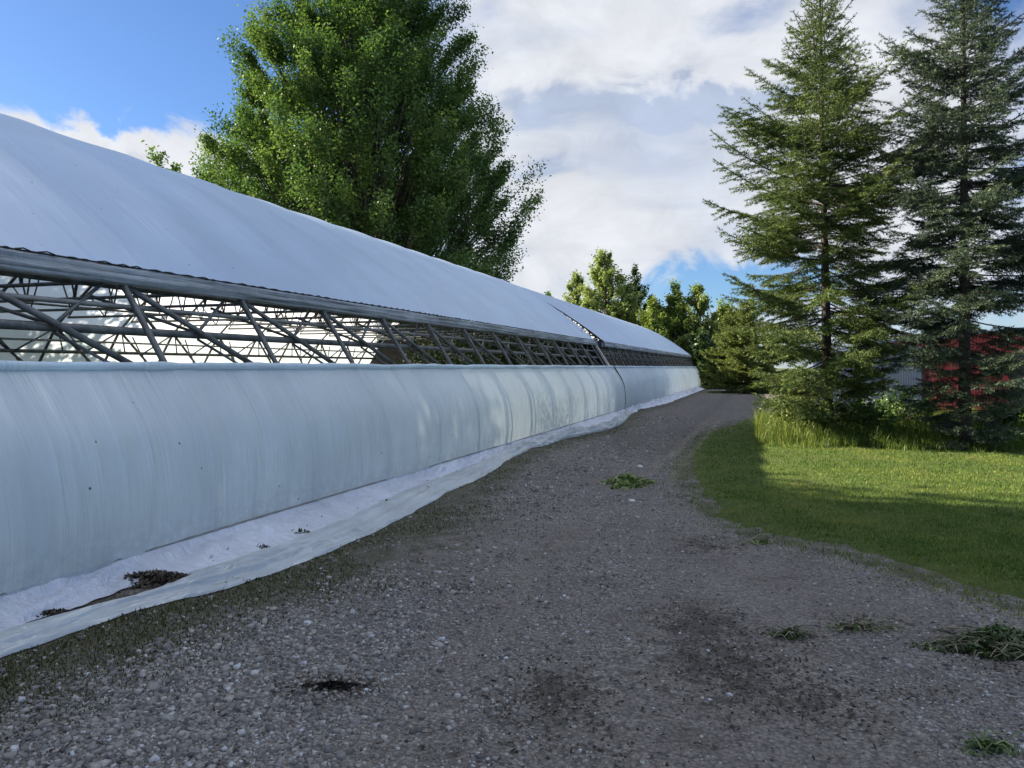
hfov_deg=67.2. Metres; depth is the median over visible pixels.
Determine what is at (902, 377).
shed
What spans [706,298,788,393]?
conifer tree
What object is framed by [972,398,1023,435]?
shrub
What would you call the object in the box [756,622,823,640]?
pulled weeds
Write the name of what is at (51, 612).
leaf litter
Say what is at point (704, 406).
gravel road
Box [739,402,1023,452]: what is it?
tall grass
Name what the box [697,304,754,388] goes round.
conifer tree
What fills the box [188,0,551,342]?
broadleaf tree
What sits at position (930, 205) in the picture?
spruce tree
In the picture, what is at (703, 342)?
bush
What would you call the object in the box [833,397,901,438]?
shrub
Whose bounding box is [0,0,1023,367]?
sky
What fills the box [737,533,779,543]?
pulled weeds
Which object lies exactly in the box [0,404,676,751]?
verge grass
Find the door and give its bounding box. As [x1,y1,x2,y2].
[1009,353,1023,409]
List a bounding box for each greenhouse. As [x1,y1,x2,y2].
[0,113,624,630]
[369,285,705,412]
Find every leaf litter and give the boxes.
[36,608,142,617]
[118,568,249,589]
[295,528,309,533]
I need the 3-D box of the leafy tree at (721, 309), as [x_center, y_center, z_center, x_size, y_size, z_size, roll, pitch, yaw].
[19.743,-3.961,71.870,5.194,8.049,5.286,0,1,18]
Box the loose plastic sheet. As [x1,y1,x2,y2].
[0,409,632,657]
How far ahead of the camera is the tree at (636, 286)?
73.45 m
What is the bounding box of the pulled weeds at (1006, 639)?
[910,620,1023,665]
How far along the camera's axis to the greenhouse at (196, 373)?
7.97 m
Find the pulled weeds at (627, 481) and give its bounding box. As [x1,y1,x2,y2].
[599,472,660,488]
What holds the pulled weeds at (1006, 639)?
on the gravel road
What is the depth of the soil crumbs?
3.78 m
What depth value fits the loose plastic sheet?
6.11 m
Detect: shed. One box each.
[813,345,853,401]
[835,346,923,412]
[877,327,1023,413]
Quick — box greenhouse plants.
[392,329,583,365]
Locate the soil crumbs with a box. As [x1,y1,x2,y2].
[3,441,1023,767]
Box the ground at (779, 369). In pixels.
[624,368,812,404]
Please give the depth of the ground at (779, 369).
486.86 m
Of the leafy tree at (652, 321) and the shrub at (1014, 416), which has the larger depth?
the leafy tree at (652, 321)
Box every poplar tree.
[562,269,595,306]
[575,246,643,340]
[671,281,721,363]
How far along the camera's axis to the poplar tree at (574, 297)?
71.51 m
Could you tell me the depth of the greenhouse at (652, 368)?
34.02 m
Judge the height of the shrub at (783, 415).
1.075 m
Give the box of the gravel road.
[0,388,1023,767]
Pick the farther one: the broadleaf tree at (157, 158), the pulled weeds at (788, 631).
the broadleaf tree at (157, 158)
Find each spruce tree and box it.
[702,0,958,440]
[863,0,1023,450]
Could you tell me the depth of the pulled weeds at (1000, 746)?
3.08 m
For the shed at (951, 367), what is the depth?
25.00 m
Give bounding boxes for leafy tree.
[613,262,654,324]
[635,295,673,341]
[651,278,696,350]
[704,298,730,325]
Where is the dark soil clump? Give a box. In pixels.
[300,680,370,690]
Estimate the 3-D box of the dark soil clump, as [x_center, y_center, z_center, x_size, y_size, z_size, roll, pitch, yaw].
[-0.861,1.446,3.712,0.350,0.035,0.100,0,1,0]
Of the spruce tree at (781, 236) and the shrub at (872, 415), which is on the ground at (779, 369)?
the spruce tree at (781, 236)
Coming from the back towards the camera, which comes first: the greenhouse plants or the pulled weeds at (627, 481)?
the greenhouse plants
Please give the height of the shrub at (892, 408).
1.333 m
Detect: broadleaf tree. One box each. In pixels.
[141,140,182,172]
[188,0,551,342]
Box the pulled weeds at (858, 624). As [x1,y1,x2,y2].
[819,609,913,633]
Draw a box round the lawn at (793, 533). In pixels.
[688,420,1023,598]
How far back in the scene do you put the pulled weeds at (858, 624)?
4.53 m
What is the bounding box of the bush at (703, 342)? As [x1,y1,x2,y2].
[685,326,717,385]
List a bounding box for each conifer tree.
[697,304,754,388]
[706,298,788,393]
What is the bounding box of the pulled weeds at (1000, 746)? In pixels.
[958,725,1023,758]
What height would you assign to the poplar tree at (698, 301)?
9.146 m
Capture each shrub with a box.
[767,394,832,435]
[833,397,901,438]
[869,381,944,428]
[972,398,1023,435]
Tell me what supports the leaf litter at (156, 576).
on the loose plastic sheet
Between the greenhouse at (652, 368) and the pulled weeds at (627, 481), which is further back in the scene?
the greenhouse at (652, 368)

